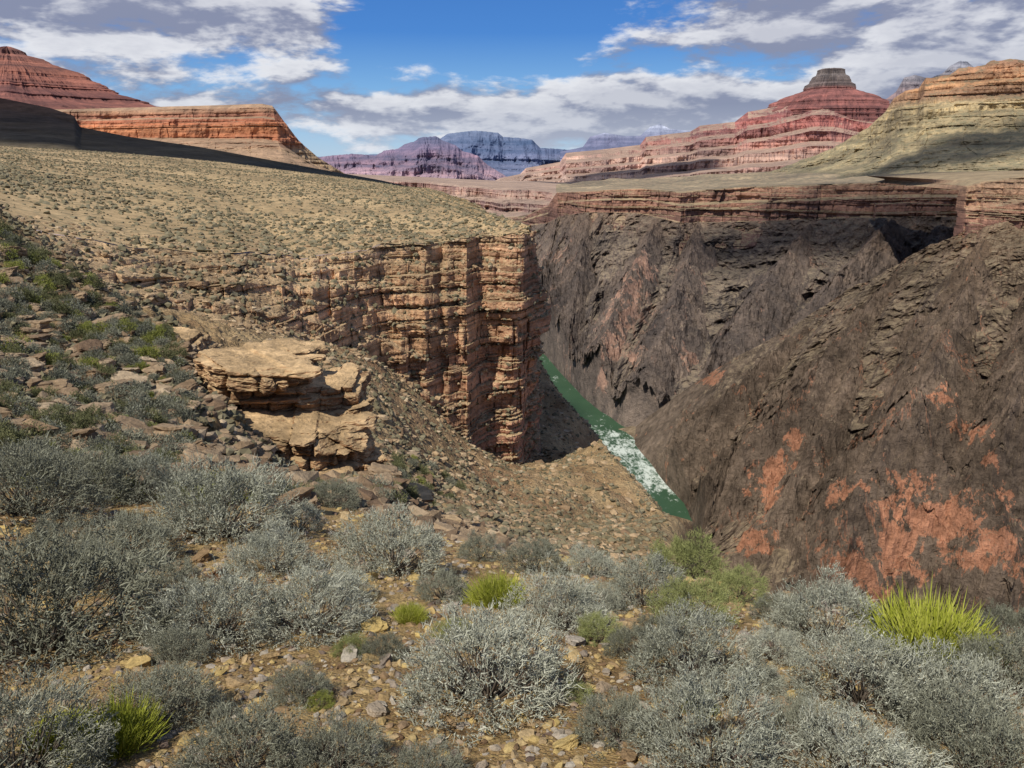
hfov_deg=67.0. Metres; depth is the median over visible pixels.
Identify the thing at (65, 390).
rock
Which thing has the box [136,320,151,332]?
green shrub
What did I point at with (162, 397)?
grey shrub
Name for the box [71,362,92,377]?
grey shrub
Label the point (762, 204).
rim cliff
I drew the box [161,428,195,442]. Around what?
grey shrub
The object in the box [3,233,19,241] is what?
green shrub
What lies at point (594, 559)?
grey bush
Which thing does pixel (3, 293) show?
grey shrub
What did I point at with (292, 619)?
stone
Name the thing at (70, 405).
grey shrub
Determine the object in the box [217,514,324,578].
grey bush
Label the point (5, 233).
grey shrub
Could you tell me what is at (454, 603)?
stone
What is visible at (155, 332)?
yellow green shrub
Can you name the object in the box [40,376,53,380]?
green shrub
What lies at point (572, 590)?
grey bush
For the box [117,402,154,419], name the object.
grey shrub
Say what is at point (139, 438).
grey shrub
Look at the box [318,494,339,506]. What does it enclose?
shrub
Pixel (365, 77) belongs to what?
sky
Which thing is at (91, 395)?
grey shrub
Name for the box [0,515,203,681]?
grey bush
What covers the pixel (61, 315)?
rock
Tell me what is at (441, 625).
olive bush
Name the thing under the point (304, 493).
rock
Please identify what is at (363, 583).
grey bush
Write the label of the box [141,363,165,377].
rock
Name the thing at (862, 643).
grey bush
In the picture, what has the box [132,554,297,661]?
grey bush
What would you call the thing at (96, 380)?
grey shrub
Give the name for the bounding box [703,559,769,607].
olive bush
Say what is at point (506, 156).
blue mesa
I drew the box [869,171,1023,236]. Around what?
rim block
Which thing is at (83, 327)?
yellow green shrub
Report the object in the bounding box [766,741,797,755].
stone
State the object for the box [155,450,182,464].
green shrub
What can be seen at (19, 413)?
grey shrub
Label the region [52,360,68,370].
grey shrub
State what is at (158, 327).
yellow green shrub
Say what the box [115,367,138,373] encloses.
rock
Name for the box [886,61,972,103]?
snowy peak
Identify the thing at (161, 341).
grey shrub
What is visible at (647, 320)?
gorge wall
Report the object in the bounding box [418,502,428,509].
rock
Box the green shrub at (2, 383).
[0,378,23,390]
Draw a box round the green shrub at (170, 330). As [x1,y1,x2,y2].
[161,324,178,336]
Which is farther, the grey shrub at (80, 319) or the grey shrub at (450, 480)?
the grey shrub at (450, 480)
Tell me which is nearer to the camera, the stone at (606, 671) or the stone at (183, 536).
the stone at (606, 671)
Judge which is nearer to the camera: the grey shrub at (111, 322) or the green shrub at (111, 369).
the green shrub at (111, 369)
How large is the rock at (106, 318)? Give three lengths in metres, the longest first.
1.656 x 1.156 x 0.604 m
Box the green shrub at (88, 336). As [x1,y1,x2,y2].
[77,333,94,342]
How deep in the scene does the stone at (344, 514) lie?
11.40 m
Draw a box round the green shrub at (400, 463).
[394,460,407,471]
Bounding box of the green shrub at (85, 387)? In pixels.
[76,383,92,392]
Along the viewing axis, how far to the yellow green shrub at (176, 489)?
10.04 m
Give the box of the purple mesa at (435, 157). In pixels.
[320,136,506,179]
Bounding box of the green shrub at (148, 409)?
[136,405,165,422]
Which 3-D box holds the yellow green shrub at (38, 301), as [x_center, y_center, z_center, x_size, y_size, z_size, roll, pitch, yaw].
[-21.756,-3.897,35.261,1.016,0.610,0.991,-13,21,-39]
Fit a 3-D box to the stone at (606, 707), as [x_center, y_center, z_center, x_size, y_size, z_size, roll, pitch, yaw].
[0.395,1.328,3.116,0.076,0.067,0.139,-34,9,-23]
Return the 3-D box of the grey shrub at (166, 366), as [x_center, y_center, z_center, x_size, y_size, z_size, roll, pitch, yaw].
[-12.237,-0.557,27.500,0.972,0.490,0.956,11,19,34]
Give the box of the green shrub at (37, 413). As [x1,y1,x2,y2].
[21,408,47,419]
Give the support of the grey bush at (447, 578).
on the ground at (678, 525)
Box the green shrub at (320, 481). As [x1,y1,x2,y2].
[307,476,327,483]
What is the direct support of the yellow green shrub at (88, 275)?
on the ground at (678, 525)
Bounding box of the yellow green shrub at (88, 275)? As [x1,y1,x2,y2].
[81,270,95,281]
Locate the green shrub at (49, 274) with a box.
[40,271,56,278]
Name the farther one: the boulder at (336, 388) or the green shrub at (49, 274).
the green shrub at (49, 274)
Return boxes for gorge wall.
[407,212,956,426]
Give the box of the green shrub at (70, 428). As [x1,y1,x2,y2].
[56,425,73,433]
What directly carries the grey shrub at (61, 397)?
on the ground at (678, 525)
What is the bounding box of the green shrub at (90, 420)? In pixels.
[76,410,107,431]
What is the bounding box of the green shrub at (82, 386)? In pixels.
[74,381,93,391]
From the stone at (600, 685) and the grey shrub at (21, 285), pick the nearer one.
the stone at (600, 685)
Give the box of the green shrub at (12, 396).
[0,391,21,400]
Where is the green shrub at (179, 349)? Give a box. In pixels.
[171,345,190,357]
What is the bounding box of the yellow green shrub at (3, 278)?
[0,271,12,283]
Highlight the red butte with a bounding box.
[0,46,157,108]
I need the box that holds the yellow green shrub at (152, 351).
[134,342,161,357]
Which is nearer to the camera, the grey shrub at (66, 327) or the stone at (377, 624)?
the stone at (377, 624)
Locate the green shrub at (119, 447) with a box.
[106,442,129,453]
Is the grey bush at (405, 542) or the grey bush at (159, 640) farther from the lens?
the grey bush at (405, 542)
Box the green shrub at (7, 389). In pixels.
[0,382,27,398]
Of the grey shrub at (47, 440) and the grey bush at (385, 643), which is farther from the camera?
the grey shrub at (47, 440)
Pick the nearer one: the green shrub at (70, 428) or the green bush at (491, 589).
the green bush at (491, 589)
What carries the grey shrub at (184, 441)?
on the ground at (678, 525)
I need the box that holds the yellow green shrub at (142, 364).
[135,360,148,372]
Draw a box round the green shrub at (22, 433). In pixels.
[2,428,35,446]
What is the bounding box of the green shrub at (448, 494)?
[445,492,454,498]
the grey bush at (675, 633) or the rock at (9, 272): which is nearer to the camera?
the grey bush at (675, 633)
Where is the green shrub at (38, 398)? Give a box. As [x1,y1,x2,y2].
[35,396,52,402]
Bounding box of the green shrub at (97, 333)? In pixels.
[82,327,103,337]
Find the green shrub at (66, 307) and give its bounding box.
[58,303,72,313]
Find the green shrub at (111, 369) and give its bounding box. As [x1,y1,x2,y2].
[96,360,120,378]
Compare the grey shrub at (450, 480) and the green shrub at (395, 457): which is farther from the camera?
the grey shrub at (450, 480)
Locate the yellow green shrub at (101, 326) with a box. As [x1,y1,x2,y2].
[90,320,111,332]
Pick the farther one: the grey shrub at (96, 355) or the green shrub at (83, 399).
the grey shrub at (96, 355)
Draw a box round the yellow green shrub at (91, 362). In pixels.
[77,355,103,368]
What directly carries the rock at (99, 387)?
on the hillside ground cover at (174, 322)
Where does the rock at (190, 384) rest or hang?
on the ground at (678, 525)
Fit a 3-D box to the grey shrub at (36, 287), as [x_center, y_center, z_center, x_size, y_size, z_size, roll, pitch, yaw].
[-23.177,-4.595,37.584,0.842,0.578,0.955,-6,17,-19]
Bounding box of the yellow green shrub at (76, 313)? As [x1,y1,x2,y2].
[68,309,83,317]
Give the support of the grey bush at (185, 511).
on the ground at (678, 525)
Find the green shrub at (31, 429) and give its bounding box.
[23,423,42,436]
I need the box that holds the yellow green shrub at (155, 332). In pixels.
[144,329,166,338]
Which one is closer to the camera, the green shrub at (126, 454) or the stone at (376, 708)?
the stone at (376, 708)
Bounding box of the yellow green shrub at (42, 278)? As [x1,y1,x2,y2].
[33,271,51,284]
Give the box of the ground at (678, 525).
[0,211,1023,767]
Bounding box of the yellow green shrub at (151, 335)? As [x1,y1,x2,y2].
[142,330,158,339]
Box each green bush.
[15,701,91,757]
[44,679,171,767]
[303,689,335,711]
[389,600,431,626]
[460,565,528,608]
[846,570,1011,674]
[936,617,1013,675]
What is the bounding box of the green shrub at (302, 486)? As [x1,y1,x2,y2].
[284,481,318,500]
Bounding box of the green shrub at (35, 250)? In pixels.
[27,247,44,256]
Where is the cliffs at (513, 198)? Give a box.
[349,174,628,216]
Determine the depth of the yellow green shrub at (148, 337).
32.62 m
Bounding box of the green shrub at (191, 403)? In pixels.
[181,396,202,412]
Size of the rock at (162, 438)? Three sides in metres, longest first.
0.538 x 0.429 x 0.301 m
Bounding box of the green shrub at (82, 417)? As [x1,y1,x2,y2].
[65,410,94,424]
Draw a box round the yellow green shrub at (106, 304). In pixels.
[105,301,119,307]
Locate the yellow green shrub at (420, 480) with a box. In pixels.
[416,476,426,483]
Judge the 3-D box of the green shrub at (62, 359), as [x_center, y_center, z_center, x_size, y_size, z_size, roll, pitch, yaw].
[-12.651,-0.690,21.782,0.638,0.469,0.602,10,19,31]
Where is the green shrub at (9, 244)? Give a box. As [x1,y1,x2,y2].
[0,240,16,245]
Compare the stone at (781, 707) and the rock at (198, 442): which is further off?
the rock at (198, 442)
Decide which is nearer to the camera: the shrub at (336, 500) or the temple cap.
the shrub at (336, 500)
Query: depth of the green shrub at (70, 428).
13.47 m
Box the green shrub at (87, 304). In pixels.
[82,298,92,306]
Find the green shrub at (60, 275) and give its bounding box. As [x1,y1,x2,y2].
[51,271,69,283]
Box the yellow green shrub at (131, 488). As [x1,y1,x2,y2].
[112,474,153,500]
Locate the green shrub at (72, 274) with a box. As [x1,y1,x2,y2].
[68,269,87,279]
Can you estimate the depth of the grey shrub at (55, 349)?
24.21 m
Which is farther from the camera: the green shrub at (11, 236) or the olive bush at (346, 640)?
the green shrub at (11, 236)
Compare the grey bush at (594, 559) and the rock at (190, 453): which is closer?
the grey bush at (594, 559)
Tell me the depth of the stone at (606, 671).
3.60 m
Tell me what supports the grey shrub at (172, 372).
on the ground at (678, 525)
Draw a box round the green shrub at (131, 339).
[128,334,140,342]
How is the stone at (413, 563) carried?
on the ground at (678, 525)
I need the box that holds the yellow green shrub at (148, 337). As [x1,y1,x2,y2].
[139,334,155,345]
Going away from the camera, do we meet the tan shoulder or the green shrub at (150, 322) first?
the green shrub at (150, 322)
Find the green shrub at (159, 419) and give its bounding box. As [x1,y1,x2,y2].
[154,412,167,423]
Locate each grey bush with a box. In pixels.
[0,429,115,528]
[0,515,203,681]
[0,658,120,767]
[12,508,95,563]
[20,441,144,507]
[37,536,137,599]
[74,505,189,570]
[88,447,187,505]
[92,658,228,737]
[125,553,214,611]
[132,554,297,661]
[137,448,305,548]
[137,622,212,667]
[148,466,212,501]
[160,694,308,767]
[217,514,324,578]
[241,552,380,650]
[260,659,332,710]
[274,498,328,532]
[275,705,398,767]
[312,562,378,605]
[313,477,362,509]
[318,498,449,581]
[355,629,408,666]
[390,598,583,747]
[390,732,472,767]
[412,564,473,603]
[455,528,506,561]
[498,533,568,575]
[501,550,616,636]
[561,540,624,577]
[569,685,672,761]
[576,573,628,614]
[598,549,695,613]
[599,623,661,664]
[619,655,804,767]
[621,592,777,706]
[628,608,681,640]
[736,651,789,697]
[744,618,812,666]
[746,591,808,626]
[754,691,844,755]
[758,560,895,648]
[769,689,953,767]
[782,615,960,741]
[849,618,908,650]
[858,632,1023,767]
[881,677,1023,767]
[948,621,1023,709]
[969,598,1023,644]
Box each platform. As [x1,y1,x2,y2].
[0,146,529,257]
[556,171,884,191]
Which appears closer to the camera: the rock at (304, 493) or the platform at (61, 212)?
the rock at (304, 493)
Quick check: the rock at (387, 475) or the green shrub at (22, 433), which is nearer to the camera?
the green shrub at (22, 433)
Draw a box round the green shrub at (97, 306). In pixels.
[92,301,104,310]
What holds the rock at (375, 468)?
on the ground at (678, 525)
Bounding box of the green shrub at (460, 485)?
[455,479,466,489]
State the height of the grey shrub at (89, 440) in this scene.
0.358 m
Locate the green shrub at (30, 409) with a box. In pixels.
[17,403,37,413]
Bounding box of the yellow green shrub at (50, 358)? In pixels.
[37,349,61,365]
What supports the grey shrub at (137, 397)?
on the ground at (678, 525)
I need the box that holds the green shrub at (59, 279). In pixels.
[51,272,74,285]
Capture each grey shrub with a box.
[0,229,13,237]
[0,289,9,301]
[0,297,15,310]
[0,320,11,334]
[0,369,14,383]
[0,413,13,426]
[0,439,13,459]
[1,353,31,368]
[1,363,21,378]
[1,392,30,403]
[2,333,19,338]
[3,338,25,352]
[4,235,23,243]
[5,284,25,300]
[7,317,30,331]
[8,366,28,382]
[8,387,24,396]
[9,363,34,376]
[9,403,33,416]
[10,256,32,266]
[11,300,32,310]
[11,395,40,408]
[12,271,23,277]
[12,279,33,290]
[13,309,38,319]
[13,367,33,380]
[23,340,43,353]
[26,288,42,301]
[26,438,49,448]
[28,435,58,447]
[29,283,44,292]
[30,272,40,280]
[31,258,58,272]
[38,309,58,318]
[38,415,65,431]
[39,299,57,310]
[39,344,63,353]
[44,367,72,379]
[47,330,63,335]
[48,365,72,380]
[50,429,65,436]
[50,432,81,450]
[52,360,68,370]
[52,394,75,403]
[55,319,75,332]
[56,401,76,410]
[59,295,82,307]
[59,369,84,386]
[61,318,78,328]
[67,301,93,315]
[67,311,88,324]
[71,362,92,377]
[74,435,100,448]
[77,290,100,304]
[78,389,102,402]
[80,379,92,387]
[82,346,105,360]
[83,331,109,340]
[83,375,100,392]
[86,371,110,384]
[89,432,125,455]
[95,307,109,314]
[97,419,128,432]
[103,326,123,337]
[104,315,119,326]
[104,381,130,400]
[106,342,130,356]
[107,357,126,367]
[108,291,123,301]
[108,320,130,332]
[108,401,122,412]
[113,425,147,441]
[114,298,134,313]
[115,342,133,353]
[116,357,134,367]
[117,351,141,367]
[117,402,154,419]
[124,440,140,449]
[126,386,154,409]
[128,380,158,396]
[129,337,150,347]
[129,428,148,440]
[131,309,146,316]
[132,322,149,337]
[134,400,157,411]
[136,322,156,334]
[143,432,173,445]
[147,446,172,458]
[148,371,159,381]
[150,394,176,409]
[150,435,187,453]
[152,335,171,346]
[152,393,169,405]
[156,356,166,363]
[156,407,170,419]
[158,361,179,371]
[159,392,189,410]
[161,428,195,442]
[163,364,184,379]
[165,399,188,413]
[169,404,196,422]
[170,368,201,384]
[172,356,187,364]
[172,436,196,446]
[174,387,187,397]
[181,389,201,399]
[344,481,364,488]
[366,475,392,485]
[376,486,395,502]
[399,468,410,478]
[406,458,418,465]
[426,460,438,470]
[444,476,456,485]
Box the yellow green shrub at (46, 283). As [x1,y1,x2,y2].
[34,281,55,291]
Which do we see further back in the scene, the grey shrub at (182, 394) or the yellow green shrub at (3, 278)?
the yellow green shrub at (3, 278)
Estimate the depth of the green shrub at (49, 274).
39.86 m
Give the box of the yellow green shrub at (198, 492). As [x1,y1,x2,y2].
[181,484,212,503]
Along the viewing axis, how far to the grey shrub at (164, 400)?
20.55 m
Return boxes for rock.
[0,244,11,252]
[0,251,11,261]
[0,266,18,276]
[0,335,25,350]
[1,276,23,285]
[2,314,34,320]
[5,294,14,302]
[5,353,26,358]
[9,246,27,256]
[14,376,24,386]
[20,327,41,334]
[20,357,45,372]
[23,319,52,329]
[24,342,47,349]
[26,334,52,342]
[31,351,46,365]
[37,391,65,396]
[37,402,56,410]
[39,379,73,390]
[40,329,54,333]
[47,254,66,261]
[53,314,66,317]
[53,428,98,439]
[57,290,78,295]
[57,387,78,397]
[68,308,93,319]
[72,339,102,353]
[73,291,87,303]
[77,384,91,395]
[78,402,116,414]
[85,370,109,379]
[91,313,127,325]
[92,378,133,392]
[95,297,118,305]
[97,306,118,312]
[98,358,115,370]
[100,339,114,349]
[111,371,146,388]
[114,415,147,430]
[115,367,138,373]
[121,450,152,462]
[139,356,156,361]
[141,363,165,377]
[152,425,190,432]
[152,430,174,435]
[154,435,175,443]
[154,462,208,485]
[156,377,173,383]
[166,365,193,373]
[167,341,193,353]
[171,379,197,391]
[176,400,200,412]
[179,443,202,452]
[183,449,210,468]
[188,352,196,359]
[188,428,198,438]
[192,440,204,446]
[264,471,282,491]
[270,487,314,509]
[306,491,321,509]
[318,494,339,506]
[358,508,369,512]
[367,462,402,477]
[373,472,393,485]
[406,451,420,459]
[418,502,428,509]
[424,473,432,484]
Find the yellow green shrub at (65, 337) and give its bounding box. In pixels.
[61,335,70,340]
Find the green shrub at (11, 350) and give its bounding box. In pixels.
[3,342,27,355]
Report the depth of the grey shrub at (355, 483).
14.98 m
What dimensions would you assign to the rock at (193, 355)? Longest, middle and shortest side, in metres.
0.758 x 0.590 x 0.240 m
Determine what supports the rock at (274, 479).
on the ground at (678, 525)
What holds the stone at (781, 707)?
on the ground at (678, 525)
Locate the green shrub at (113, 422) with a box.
[92,411,116,425]
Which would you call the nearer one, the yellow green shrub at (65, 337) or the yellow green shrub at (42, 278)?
the yellow green shrub at (65, 337)
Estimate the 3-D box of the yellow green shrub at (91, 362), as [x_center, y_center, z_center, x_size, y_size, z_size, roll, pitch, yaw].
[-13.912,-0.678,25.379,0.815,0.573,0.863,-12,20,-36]
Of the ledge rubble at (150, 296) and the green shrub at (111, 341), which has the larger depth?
the ledge rubble at (150, 296)
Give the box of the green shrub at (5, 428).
[0,419,19,441]
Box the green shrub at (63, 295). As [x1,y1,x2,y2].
[54,291,74,301]
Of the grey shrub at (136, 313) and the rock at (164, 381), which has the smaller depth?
the rock at (164, 381)
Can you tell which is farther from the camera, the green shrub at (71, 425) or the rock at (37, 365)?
the rock at (37, 365)
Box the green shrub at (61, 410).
[41,402,75,418]
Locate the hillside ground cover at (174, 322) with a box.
[0,204,432,521]
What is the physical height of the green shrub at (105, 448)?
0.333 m
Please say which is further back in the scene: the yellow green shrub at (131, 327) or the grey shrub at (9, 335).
the yellow green shrub at (131, 327)
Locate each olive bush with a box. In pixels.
[327,630,372,658]
[428,617,471,645]
[559,676,597,704]
[575,609,623,647]
[643,526,731,583]
[643,573,746,627]
[681,690,720,717]
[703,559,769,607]
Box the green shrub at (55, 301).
[44,294,67,310]
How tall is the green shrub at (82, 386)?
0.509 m
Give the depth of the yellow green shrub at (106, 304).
38.56 m
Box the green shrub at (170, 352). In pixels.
[156,344,177,359]
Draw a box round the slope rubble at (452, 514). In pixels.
[207,318,657,566]
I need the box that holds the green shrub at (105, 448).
[89,443,114,455]
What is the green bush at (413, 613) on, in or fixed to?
on the ground at (678, 525)
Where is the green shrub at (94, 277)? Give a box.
[81,274,106,288]
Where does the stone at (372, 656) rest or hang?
on the ground at (678, 525)
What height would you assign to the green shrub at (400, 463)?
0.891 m
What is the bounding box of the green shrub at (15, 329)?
[12,322,30,334]
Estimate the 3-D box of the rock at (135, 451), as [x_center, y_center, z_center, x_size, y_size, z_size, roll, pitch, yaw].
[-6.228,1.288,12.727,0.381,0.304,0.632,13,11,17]
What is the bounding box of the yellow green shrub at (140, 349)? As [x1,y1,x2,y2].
[128,345,150,357]
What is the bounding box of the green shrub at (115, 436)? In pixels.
[102,429,133,448]
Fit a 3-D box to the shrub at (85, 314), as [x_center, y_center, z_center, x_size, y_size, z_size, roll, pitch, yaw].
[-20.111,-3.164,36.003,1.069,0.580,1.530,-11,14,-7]
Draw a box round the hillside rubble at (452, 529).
[0,206,590,561]
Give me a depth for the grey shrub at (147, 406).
20.08 m
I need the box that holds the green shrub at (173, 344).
[162,341,183,352]
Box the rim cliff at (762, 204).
[401,182,958,254]
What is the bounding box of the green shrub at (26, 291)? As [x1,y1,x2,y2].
[17,286,39,300]
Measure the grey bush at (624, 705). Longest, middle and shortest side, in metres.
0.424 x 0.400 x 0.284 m
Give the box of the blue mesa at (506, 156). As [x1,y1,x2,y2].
[318,131,565,176]
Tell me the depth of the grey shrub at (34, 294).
35.35 m
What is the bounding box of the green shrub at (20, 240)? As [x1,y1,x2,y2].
[5,233,23,243]
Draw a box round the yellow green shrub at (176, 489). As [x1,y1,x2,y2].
[158,480,192,501]
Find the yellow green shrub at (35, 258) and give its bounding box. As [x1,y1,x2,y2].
[27,252,41,261]
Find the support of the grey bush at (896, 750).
on the ground at (678, 525)
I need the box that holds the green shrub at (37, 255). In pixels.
[27,252,52,264]
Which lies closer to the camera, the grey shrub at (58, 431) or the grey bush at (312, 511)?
the grey bush at (312, 511)
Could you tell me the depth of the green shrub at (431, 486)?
59.74 m
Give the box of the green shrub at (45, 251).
[40,246,51,256]
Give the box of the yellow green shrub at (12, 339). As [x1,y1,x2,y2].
[0,337,27,352]
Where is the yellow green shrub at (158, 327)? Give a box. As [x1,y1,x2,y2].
[151,324,165,333]
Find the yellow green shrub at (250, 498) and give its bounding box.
[244,490,262,502]
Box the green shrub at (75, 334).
[68,326,89,338]
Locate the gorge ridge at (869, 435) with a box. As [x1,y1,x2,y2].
[619,221,1023,631]
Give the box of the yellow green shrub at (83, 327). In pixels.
[74,321,94,331]
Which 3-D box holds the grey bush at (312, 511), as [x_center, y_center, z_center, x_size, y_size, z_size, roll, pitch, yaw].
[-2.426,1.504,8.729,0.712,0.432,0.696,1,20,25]
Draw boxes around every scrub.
[0,146,530,258]
[37,230,549,463]
[284,335,668,570]
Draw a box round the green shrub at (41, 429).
[22,417,53,436]
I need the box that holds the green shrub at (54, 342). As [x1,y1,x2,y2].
[45,338,59,346]
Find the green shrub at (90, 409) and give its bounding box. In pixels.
[72,401,105,417]
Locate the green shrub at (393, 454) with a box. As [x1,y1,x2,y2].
[391,450,404,460]
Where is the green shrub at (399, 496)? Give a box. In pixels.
[391,487,406,506]
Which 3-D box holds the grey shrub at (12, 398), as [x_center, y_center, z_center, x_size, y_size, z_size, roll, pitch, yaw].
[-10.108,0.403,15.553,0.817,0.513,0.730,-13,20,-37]
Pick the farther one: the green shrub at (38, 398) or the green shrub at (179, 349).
the green shrub at (179, 349)
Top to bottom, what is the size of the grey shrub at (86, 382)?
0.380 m
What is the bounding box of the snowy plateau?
[560,124,689,160]
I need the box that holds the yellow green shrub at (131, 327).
[114,316,137,331]
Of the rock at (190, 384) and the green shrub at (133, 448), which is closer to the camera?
the green shrub at (133, 448)
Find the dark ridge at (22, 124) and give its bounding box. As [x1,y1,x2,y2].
[0,98,427,244]
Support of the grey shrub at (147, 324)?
on the ground at (678, 525)
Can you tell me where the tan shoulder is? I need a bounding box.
[644,59,1023,188]
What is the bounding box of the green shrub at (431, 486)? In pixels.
[422,481,433,489]
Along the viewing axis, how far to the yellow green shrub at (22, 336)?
26.47 m
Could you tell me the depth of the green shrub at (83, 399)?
18.34 m
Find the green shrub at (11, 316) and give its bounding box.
[1,311,16,317]
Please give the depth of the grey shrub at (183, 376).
25.75 m
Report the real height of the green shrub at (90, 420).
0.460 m
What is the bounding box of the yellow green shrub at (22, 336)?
[14,332,32,341]
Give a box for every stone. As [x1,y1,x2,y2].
[83,664,90,670]
[87,509,109,523]
[109,683,121,688]
[125,655,150,667]
[177,532,188,540]
[190,549,210,562]
[201,545,211,549]
[202,567,227,579]
[226,676,248,686]
[242,654,248,663]
[248,689,258,700]
[261,652,279,658]
[279,613,299,623]
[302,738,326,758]
[340,511,349,519]
[341,644,357,661]
[345,689,352,695]
[351,559,369,571]
[359,572,379,581]
[360,616,387,632]
[362,653,380,665]
[365,700,386,716]
[372,652,391,667]
[377,563,396,574]
[386,660,391,666]
[395,547,416,557]
[407,573,419,581]
[410,556,419,565]
[411,566,423,572]
[442,601,459,611]
[445,586,468,600]
[475,699,495,710]
[499,673,519,697]
[518,728,534,736]
[533,614,551,628]
[549,679,575,704]
[552,734,578,750]
[560,558,580,564]
[565,635,585,645]
[566,646,581,661]
[596,681,611,692]
[596,699,619,717]
[602,668,609,675]
[612,621,627,629]
[620,740,639,763]
[625,620,633,627]
[626,617,637,622]
[722,722,742,738]
[727,601,741,608]
[728,595,742,604]
[731,752,746,767]
[732,721,741,732]
[734,740,752,757]
[736,630,757,643]
[753,695,771,713]
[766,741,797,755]
[771,699,790,715]
[777,753,809,767]
[784,688,803,697]
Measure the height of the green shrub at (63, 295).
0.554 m
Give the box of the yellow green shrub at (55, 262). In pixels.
[48,256,61,267]
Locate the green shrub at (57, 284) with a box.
[51,280,67,289]
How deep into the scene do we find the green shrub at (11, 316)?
31.38 m
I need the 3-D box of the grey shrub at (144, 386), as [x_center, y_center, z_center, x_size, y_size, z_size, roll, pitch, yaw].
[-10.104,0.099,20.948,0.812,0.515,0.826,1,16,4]
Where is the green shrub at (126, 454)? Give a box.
[119,451,138,461]
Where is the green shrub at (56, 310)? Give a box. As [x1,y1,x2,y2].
[47,302,69,313]
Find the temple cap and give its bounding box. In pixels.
[768,68,889,121]
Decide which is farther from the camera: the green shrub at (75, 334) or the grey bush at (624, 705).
the green shrub at (75, 334)
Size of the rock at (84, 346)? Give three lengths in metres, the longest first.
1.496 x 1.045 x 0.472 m
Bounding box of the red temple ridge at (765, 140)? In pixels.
[495,106,873,189]
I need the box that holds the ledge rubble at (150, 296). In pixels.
[10,191,551,463]
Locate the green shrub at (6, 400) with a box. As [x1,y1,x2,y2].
[0,392,15,410]
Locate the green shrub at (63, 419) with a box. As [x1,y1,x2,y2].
[45,410,85,427]
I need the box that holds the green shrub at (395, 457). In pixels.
[391,454,404,463]
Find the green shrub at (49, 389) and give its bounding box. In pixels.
[32,385,58,396]
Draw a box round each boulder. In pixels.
[173,327,217,354]
[193,342,325,404]
[227,396,311,412]
[241,397,378,473]
[260,338,328,365]
[290,362,371,411]
[307,465,331,474]
[330,397,373,415]
[355,446,387,471]
[406,482,433,507]
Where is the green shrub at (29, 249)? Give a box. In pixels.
[22,245,39,253]
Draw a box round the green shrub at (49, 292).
[41,287,57,297]
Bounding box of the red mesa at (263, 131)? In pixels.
[55,104,344,173]
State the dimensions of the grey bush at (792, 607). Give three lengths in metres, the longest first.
0.881 x 0.832 x 0.590 m
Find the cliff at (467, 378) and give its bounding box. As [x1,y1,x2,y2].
[35,199,550,464]
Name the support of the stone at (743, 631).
on the ground at (678, 525)
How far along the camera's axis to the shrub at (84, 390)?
20.08 m
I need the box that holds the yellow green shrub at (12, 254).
[0,242,20,258]
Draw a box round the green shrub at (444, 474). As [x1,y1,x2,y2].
[439,470,450,478]
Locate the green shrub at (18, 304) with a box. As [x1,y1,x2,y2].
[10,303,30,313]
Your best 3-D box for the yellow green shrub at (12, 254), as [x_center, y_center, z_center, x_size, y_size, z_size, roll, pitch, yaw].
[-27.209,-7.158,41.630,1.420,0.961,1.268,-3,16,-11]
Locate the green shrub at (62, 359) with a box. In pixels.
[51,353,75,367]
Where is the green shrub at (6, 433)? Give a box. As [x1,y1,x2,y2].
[0,428,17,450]
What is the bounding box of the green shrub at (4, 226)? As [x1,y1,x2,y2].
[0,218,12,232]
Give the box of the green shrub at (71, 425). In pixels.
[59,422,83,428]
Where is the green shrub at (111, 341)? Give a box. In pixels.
[105,337,122,349]
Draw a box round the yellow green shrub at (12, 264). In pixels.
[2,258,26,268]
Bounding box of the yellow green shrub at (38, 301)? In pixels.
[28,294,44,303]
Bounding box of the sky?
[0,0,1023,156]
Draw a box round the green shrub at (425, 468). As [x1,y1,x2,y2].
[416,461,428,473]
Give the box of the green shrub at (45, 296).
[37,289,49,299]
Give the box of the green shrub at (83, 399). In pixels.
[67,390,92,403]
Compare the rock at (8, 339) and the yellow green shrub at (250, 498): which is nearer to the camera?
the yellow green shrub at (250, 498)
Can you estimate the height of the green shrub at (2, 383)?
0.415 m
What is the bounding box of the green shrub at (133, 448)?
[118,444,144,453]
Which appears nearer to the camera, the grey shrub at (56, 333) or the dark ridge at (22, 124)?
the grey shrub at (56, 333)
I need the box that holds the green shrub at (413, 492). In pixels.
[404,484,420,499]
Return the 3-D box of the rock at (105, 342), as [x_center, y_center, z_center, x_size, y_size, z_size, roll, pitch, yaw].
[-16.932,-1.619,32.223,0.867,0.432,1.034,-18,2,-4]
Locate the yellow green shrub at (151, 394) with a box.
[144,389,153,397]
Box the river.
[538,354,691,520]
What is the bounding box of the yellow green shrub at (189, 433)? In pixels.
[182,432,195,439]
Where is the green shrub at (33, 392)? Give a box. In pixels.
[29,385,42,397]
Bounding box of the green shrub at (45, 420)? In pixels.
[34,414,56,423]
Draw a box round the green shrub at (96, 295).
[84,289,102,302]
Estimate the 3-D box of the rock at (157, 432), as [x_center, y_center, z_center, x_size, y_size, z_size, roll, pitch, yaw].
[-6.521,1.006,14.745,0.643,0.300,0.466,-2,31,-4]
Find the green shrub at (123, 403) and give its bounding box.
[112,399,130,411]

